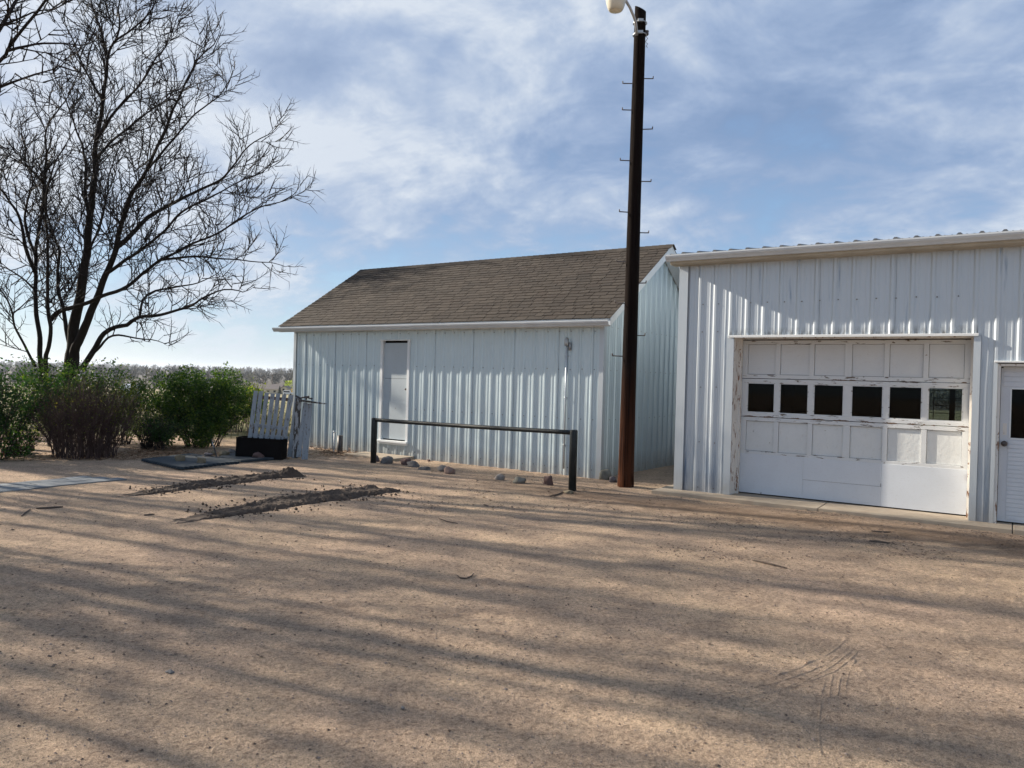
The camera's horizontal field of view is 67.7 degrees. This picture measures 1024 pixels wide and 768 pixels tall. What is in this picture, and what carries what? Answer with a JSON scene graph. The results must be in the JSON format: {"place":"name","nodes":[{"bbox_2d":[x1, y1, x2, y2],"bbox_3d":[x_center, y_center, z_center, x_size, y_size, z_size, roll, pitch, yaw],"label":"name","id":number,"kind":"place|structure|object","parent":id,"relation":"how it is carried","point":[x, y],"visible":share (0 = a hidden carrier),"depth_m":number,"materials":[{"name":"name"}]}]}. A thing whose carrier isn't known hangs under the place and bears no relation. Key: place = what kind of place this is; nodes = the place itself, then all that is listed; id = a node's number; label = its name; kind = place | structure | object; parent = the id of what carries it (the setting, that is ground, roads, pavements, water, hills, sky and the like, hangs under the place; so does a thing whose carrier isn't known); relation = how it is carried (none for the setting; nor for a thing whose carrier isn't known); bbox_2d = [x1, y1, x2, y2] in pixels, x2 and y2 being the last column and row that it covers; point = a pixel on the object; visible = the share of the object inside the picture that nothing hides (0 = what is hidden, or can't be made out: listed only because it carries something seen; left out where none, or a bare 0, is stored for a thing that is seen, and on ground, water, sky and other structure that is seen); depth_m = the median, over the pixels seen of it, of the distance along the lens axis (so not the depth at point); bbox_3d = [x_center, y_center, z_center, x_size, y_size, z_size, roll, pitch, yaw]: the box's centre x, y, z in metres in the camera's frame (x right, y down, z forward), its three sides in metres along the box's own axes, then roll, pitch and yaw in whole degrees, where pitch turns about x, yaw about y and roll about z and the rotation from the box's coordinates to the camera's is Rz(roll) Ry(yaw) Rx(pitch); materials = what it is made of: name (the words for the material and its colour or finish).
{"place":"outdoors","nodes":[
{"label":"outdoors","id":0,"kind":"place"},
{"bbox_2d":[0,476,126,492],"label":"path","id":1,"kind":"structure","parent":0,"point":[30,485],"depth_m":10.45,"materials":[{"name":"grey concrete"}]},
{"bbox_2d":[4,411,290,438],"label":"dry grass","id":2,"kind":"structure","parent":0,"point":[193,427],"depth_m":20.15,"materials":[{"name":"beige plant"}]},
{"bbox_2d":[283,390,292,394],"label":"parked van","id":3,"kind":"object","parent":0,"point":[286,392],"visible":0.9,"depth_m":367.08,"materials":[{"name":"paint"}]},
{"bbox_2d":[0,365,1023,767],"bbox_3d":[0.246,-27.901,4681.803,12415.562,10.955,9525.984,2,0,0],"label":"ground","id":4,"kind":"structure","parent":0,"point":[930,603],"depth_m":4.98,"materials":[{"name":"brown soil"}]},
{"bbox_2d":[1,445,34,455],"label":"log","id":5,"kind":"object","parent":4,"relation":"on","point":[16,450],"visible":0.33,"depth_m":13.77,"materials":[{"name":"brown wood"}]},
{"bbox_2d":[2,418,50,454],"bbox_3d":[-8.900,0.870,13.845,1.089,0.835,0.842,2,0,0],"label":"bush","id":6,"kind":"object","parent":4,"relation":"on","point":[32,439],"visible":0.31,"depth_m":13.89,"materials":[{"name":"green plant"}]},
{"bbox_2d":[0,347,66,459],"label":"bush","id":7,"kind":"object","parent":4,"relation":"on","point":[5,417],"visible":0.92,"depth_m":13.16,"materials":[{"name":"green plant"}]},
{"bbox_2d":[36,506,62,508],"bbox_3d":[-5.194,1.388,8.581,0.263,0.029,0.071,1,1,-33],"label":"stick","id":8,"kind":"object","parent":4,"relation":"on","point":[50,507],"visible":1,"depth_m":8.55,"materials":[{"name":"wood"}]},
{"bbox_2d":[0,0,109,105],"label":"bare tree","id":9,"kind":"object","parent":4,"relation":"on","point":[4,22],"visible":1,"depth_m":13.46,"materials":[{"name":"brown plant"}]},
{"bbox_2d":[1,356,132,447],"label":"bush","id":10,"kind":"object","parent":4,"relation":"on","point":[62,374],"visible":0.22,"depth_m":15.37,"materials":[{"name":"green plant"}]},
{"bbox_2d":[21,365,154,459],"bbox_3d":[-7.612,0.484,13.600,2.082,1.644,1.660,2,0,0],"label":"bush","id":11,"kind":"object","parent":4,"relation":"on","point":[81,422],"visible":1,"depth_m":13.44,"materials":[{"name":"brown plant"}]},
{"bbox_2d":[86,368,162,444],"bbox_3d":[-8.321,0.454,16.109,2.121,1.637,1.697,2,0,0],"label":"bush","id":12,"kind":"object","parent":4,"relation":"on","point":[139,388],"visible":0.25,"depth_m":16.00,"materials":[{"name":"green plant"}]},
{"bbox_2d":[125,403,178,448],"bbox_3d":[-7.228,0.837,15.236,1.045,0.941,1.016,2,1,43],"label":"bush","id":13,"kind":"object","parent":4,"relation":"on","point":[139,435],"visible":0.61,"depth_m":15.12,"materials":[{"name":"green plant"}]},
{"bbox_2d":[8,0,301,387],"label":"bare tree","id":14,"kind":"object","parent":4,"relation":"on","point":[75,335],"visible":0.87,"depth_m":22.18,"materials":[{"name":"brown plant"}]},
{"bbox_2d":[0,30,323,420],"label":"bare tree","id":15,"kind":"object","parent":4,"relation":"on","point":[42,211],"visible":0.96,"depth_m":22.00,"materials":[{"name":"brown plant"}]},
{"bbox_2d":[138,412,187,450],"bbox_3d":[-6.899,0.926,14.976,0.867,0.776,0.941,2,0,0],"label":"bush","id":16,"kind":"object","parent":4,"relation":"on","point":[156,435],"visible":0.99,"depth_m":14.86,"materials":[{"name":"green plant"}]},
{"bbox_2d":[124,444,204,454],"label":"leaf litter","id":17,"kind":"object","parent":4,"relation":"on","point":[165,451],"visible":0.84,"depth_m":14.72,"materials":[{"name":"brown plant"}]},
{"bbox_2d":[165,669,173,673],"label":"pebble","id":18,"kind":"object","parent":4,"relation":"on","point":[170,671],"visible":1,"depth_m":4.09,"materials":[{"name":"grey stone"}]},
{"bbox_2d":[0,449,367,460],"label":"leaf litter","id":19,"kind":"object","parent":4,"relation":"on","point":[133,456],"visible":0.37,"depth_m":13.94,"materials":[{"name":"brown plant"}]},
{"bbox_2d":[141,453,239,468],"bbox_3d":[-5.646,1.333,13.321,1.955,0.040,1.208,2,1,42],"label":"rubber mat","id":20,"kind":"object","parent":4,"relation":"on","point":[190,461],"visible":0.99,"depth_m":13.04,"materials":[{"name":"grey rubber"}]},
{"bbox_2d":[174,454,185,460],"bbox_3d":[-5.697,1.268,13.110,0.171,0.139,0.154,2,0,26],"label":"stone","id":21,"kind":"object","parent":20,"relation":"on","point":[179,457],"visible":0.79,"depth_m":13.06,"materials":[{"name":"beige stone"}]},
{"bbox_2d":[197,457,205,462],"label":"stone","id":22,"kind":"object","parent":20,"relation":"on","point":[201,460],"visible":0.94,"depth_m":12.87,"materials":[{"name":"grey stone"}]},
{"bbox_2d":[135,361,268,448],"bbox_3d":[-6.577,0.420,16.037,2.763,1.868,2.086,2,0,0],"label":"bush","id":23,"kind":"object","parent":4,"relation":"on","point":[206,417],"visible":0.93,"depth_m":15.66,"materials":[{"name":"green plant"}]},
{"bbox_2d":[119,467,314,496],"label":"dirt furrow","id":24,"kind":"structure","parent":4,"relation":"on","point":[289,472],"depth_m":10.88,"materials":[{"name":"soil"}]},
{"bbox_2d":[211,372,256,432],"bbox_3d":[-7.410,0.452,19.977,1.673,1.636,1.202,1,0,-30],"label":"bush","id":25,"kind":"object","parent":4,"relation":"on","point":[242,422],"visible":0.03,"depth_m":20.05,"materials":[{"name":"green plant"}]},
{"bbox_2d":[219,451,273,462],"bbox_3d":[-5.035,1.334,14.092,1.503,0.041,0.770,2,1,42],"label":"rubber mat","id":26,"kind":"object","parent":4,"relation":"on","point":[231,456],"visible":0.53,"depth_m":13.68,"materials":[{"name":"grey rubber"}]},
{"bbox_2d":[218,450,229,455],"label":"stone","id":27,"kind":"object","parent":26,"relation":"on","point":[223,452],"visible":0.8,"depth_m":14.05,"materials":[{"name":"grey stone"}]},
{"bbox_2d":[252,452,264,457],"bbox_3d":[-4.604,1.292,13.847,0.242,0.123,0.192,2,1,35],"label":"stone","id":28,"kind":"object","parent":26,"relation":"on","point":[258,455],"visible":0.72,"depth_m":13.79,"materials":[{"name":"stone"}]},
{"bbox_2d":[231,377,267,435],"bbox_3d":[-6.361,0.569,18.549,1.065,1.479,0.953,2,0,0],"label":"bush","id":29,"kind":"object","parent":4,"relation":"on","point":[245,405],"visible":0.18,"depth_m":18.41,"materials":[{"name":"green plant"}]},
{"bbox_2d":[235,436,287,459],"bbox_3d":[-4.605,1.191,14.046,0.856,0.410,0.324,3,0,1],"label":"planter box","id":30,"kind":"object","parent":4,"relation":"on","point":[246,446],"visible":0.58,"depth_m":13.89,"materials":[{"name":"plastic"}]},
{"bbox_2d":[251,400,291,435],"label":"bush","id":31,"kind":"object","parent":4,"relation":"on","point":[272,419],"visible":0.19,"depth_m":17.26,"materials":[{"name":"green plant"}]},
{"bbox_2d":[265,384,292,394],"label":"house","id":32,"kind":"structure","parent":4,"relation":"on","point":[272,388],"depth_m":385.18,"materials":[{"name":"white"}]},
{"bbox_2d":[248,391,325,459],"bbox_3d":[-4.168,0.763,14.120,1.491,1.242,0.163,2,0,6],"label":"picket panel","id":33,"kind":"object","parent":4,"relation":"on","point":[299,435],"visible":0.77,"depth_m":14.12,"materials":[{"name":"paint"}]},
{"bbox_2d":[284,380,292,389],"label":"distant tree","id":34,"kind":"object","parent":4,"relation":"on","point":[289,382],"visible":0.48,"depth_m":419.04,"materials":[{"name":"green plant"}]},
{"bbox_2d":[170,482,413,523],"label":"dirt furrow","id":35,"kind":"structure","parent":4,"relation":"on","point":[285,502],"depth_m":9.36,"materials":[{"name":"soil"}]},
{"bbox_2d":[301,443,363,455],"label":"leaf litter","id":36,"kind":"object","parent":4,"relation":"on","point":[330,452],"visible":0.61,"depth_m":15.37,"materials":[{"name":"brown plant"}]},
{"bbox_2d":[333,431,342,453],"bbox_3d":[-3.511,1.218,15.380,0.219,0.550,0.103,2,0,27],"label":"standpipe","id":37,"kind":"object","parent":4,"relation":"on","point":[339,443],"visible":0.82,"depth_m":15.32,"materials":[{"name":"white paint"}]},
{"bbox_2d":[344,451,413,460],"bbox_3d":[-2.607,1.432,14.924,1.336,0.101,0.591,2,1,34],"label":"concrete step","id":38,"kind":"object","parent":4,"relation":"on","point":[365,454],"visible":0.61,"depth_m":14.84,"materials":[{"name":"beige concrete"}]},
{"bbox_2d":[380,456,392,463],"bbox_3d":[-2.290,1.381,13.940,0.238,0.135,0.176,2,0,29],"label":"rock","id":39,"kind":"object","parent":4,"relation":"on","point":[387,460],"visible":1,"depth_m":13.88,"materials":[{"name":"grey stone"}]},
{"bbox_2d":[400,458,410,464],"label":"rock","id":40,"kind":"object","parent":4,"relation":"on","point":[403,461],"visible":0.7,"depth_m":13.75,"materials":[{"name":"stone"}]},
{"bbox_2d":[407,460,419,467],"bbox_3d":[-1.737,1.411,13.494,0.258,0.120,0.177,2,1,44],"label":"rock","id":41,"kind":"object","parent":4,"relation":"on","point":[413,464],"visible":0.98,"depth_m":13.43,"materials":[{"name":"grey stone"}]},
{"bbox_2d":[418,466,430,469],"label":"rock","id":42,"kind":"object","parent":4,"relation":"on","point":[425,468],"visible":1,"depth_m":13.10,"materials":[{"name":"grey stone"}]},
{"bbox_2d":[437,465,445,471],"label":"rock","id":43,"kind":"object","parent":4,"relation":"on","point":[440,467],"visible":0.8,"depth_m":12.98,"materials":[{"name":"grey stone"}]},
{"bbox_2d":[444,466,455,473],"bbox_3d":[-1.032,1.437,12.766,0.178,0.127,0.161,2,1,38],"label":"rock","id":44,"kind":"object","parent":4,"relation":"on","point":[448,470],"visible":1,"depth_m":12.72,"materials":[{"name":"stone"}]},
{"bbox_2d":[370,418,577,490],"bbox_3d":[-0.812,1.126,12.559,4.479,1.019,0.116,2,1,39],"label":"pipe rail","id":45,"kind":"object","parent":4,"relation":"on","point":[573,434],"visible":0.94,"depth_m":12.01,"materials":[{"name":"black metal"}]},
{"bbox_2d":[272,244,679,478],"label":"storage shed","id":46,"kind":"structure","parent":4,"relation":"on","point":[534,341],"depth_m":14.31,"materials":[{"name":"metal"}]},
{"bbox_2d":[377,339,410,445],"bbox_3d":[-2.328,0.161,15.137,0.820,2.080,0.135,2,1,34],"label":"door","id":47,"kind":"structure","parent":46,"relation":"in","point":[394,354],"depth_m":15.16,"materials":[{"name":"paint"}]},
{"bbox_2d":[0,360,961,409],"bbox_3d":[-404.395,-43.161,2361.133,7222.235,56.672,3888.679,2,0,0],"label":"distant woods","id":48,"kind":"object","parent":4,"relation":"on","point":[136,371],"visible":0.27,"depth_m":788.38,"materials":[{"name":"plant"}]},
{"bbox_2d":[495,473,504,479],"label":"rock","id":49,"kind":"object","parent":4,"relation":"on","point":[500,476],"visible":1,"depth_m":12.07,"materials":[{"name":"grey stone"}]},
{"bbox_2d":[350,471,666,512],"bbox_3d":[0.398,1.531,11.334,5.678,0.041,4.328,1,0,-12],"label":"debris","id":50,"kind":"object","parent":4,"relation":"on","point":[504,494],"visible":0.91,"depth_m":10.07,"materials":[{"name":"brown soil"}]},
{"bbox_2d":[2,513,1016,669],"bbox_3d":[0.650,1.573,6.728,11.820,0.042,5.018,1,0,-7],"label":"debris","id":51,"kind":"object","parent":4,"relation":"on","point":[85,636],"visible":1,"depth_m":4.97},
{"bbox_2d":[513,476,525,483],"bbox_3d":[0.117,1.482,11.800,0.216,0.112,0.166,2,0,25],"label":"rock","id":52,"kind":"object","parent":4,"relation":"on","point":[517,480],"visible":1,"depth_m":11.75,"materials":[{"name":"grey stone"}]},
{"bbox_2d":[224,612,862,761],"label":"tyre tracks","id":53,"kind":"object","parent":4,"relation":"on","point":[821,691],"visible":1,"depth_m":4.01},
{"bbox_2d":[543,475,552,484],"bbox_3d":[0.557,1.472,11.672,0.168,0.151,0.111,2,1,34],"label":"rock","id":54,"kind":"object","parent":4,"relation":"on","point":[548,480],"visible":1,"depth_m":11.62,"materials":[{"name":"stone"}]},
{"bbox_2d":[563,490,573,493],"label":"rock","id":55,"kind":"object","parent":4,"relation":"on","point":[568,491],"visible":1,"depth_m":10.86,"materials":[{"name":"grey stone"}]},
{"bbox_2d":[599,469,610,479],"bbox_3d":[1.524,1.472,12.459,0.209,0.175,0.152,2,0,17],"label":"rock","id":56,"kind":"object","parent":4,"relation":"on","point":[604,474],"visible":0.97,"depth_m":12.40,"materials":[{"name":"grey stone"}]},
{"bbox_2d":[609,476,616,482],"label":"rock","id":57,"kind":"object","parent":4,"relation":"on","point":[612,479],"visible":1,"depth_m":12.11,"materials":[{"name":"grey stone"}]},
{"bbox_2d":[606,0,653,487],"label":"utility pole","id":58,"kind":"object","parent":4,"relation":"on","point":[627,414],"visible":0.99,"depth_m":11.59,"materials":[{"name":"brown wood"}]},
{"bbox_2d":[752,560,786,567],"bbox_3d":[2.298,1.606,6.825,0.026,0.023,0.337,1,1,-42],"label":"stick","id":59,"kind":"object","parent":4,"relation":"on","point":[768,563],"visible":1,"depth_m":6.82,"materials":[{"name":"wood"}]},
{"bbox_2d":[656,505,1023,559],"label":"debris","id":60,"kind":"object","parent":4,"relation":"on","point":[832,538],"visible":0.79,"depth_m":7.95,"materials":[{"name":"brown gravel"}]},
{"bbox_2d":[869,540,889,543],"bbox_3d":[3.810,1.638,7.921,0.194,0.029,0.031,2,0,16],"label":"stick","id":61,"kind":"object","parent":4,"relation":"on","point":[878,541],"visible":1,"depth_m":7.92,"materials":[{"name":"brown wood"}]},
{"bbox_2d":[0,0,1023,382],"label":"sky","id":62,"kind":"structure","parent":0,"point":[430,131],"materials":[{"name":"blue"}]},
{"bbox_2d":[651,485,1023,535],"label":"pavement","id":63,"kind":"structure","parent":0,"point":[956,521],"depth_m":9.86,"materials":[{"name":"concrete"}]},
{"bbox_2d":[665,229,1023,523],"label":"garage","id":64,"kind":"structure","parent":0,"point":[817,370],"depth_m":10.16,"materials":[{"name":"metal"}]},
{"bbox_2d":[739,340,970,515],"bbox_3d":[4.515,0.509,10.298,2.900,2.201,0.057,2,1,33],"label":"overhead door","id":65,"kind":"structure","parent":64,"relation":"in","point":[888,462],"depth_m":10.21,"materials":[{"name":"paint"}]},
{"bbox_2d":[922,382,969,426],"bbox_3d":[8.979,0.293,15.369,1.300,1.227,0.068,2,1,33],"label":"rear window","id":66,"kind":"structure","parent":64,"relation":"in","point":[952,398],"depth_m":15.42,"materials":[{"name":"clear glass"}]},
{"bbox_2d":[997,367,1023,522],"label":"side door","id":67,"kind":"structure","parent":64,"relation":"in","point":[1010,503],"depth_m":9.10,"materials":[{"name":"white paint"}]}
]}

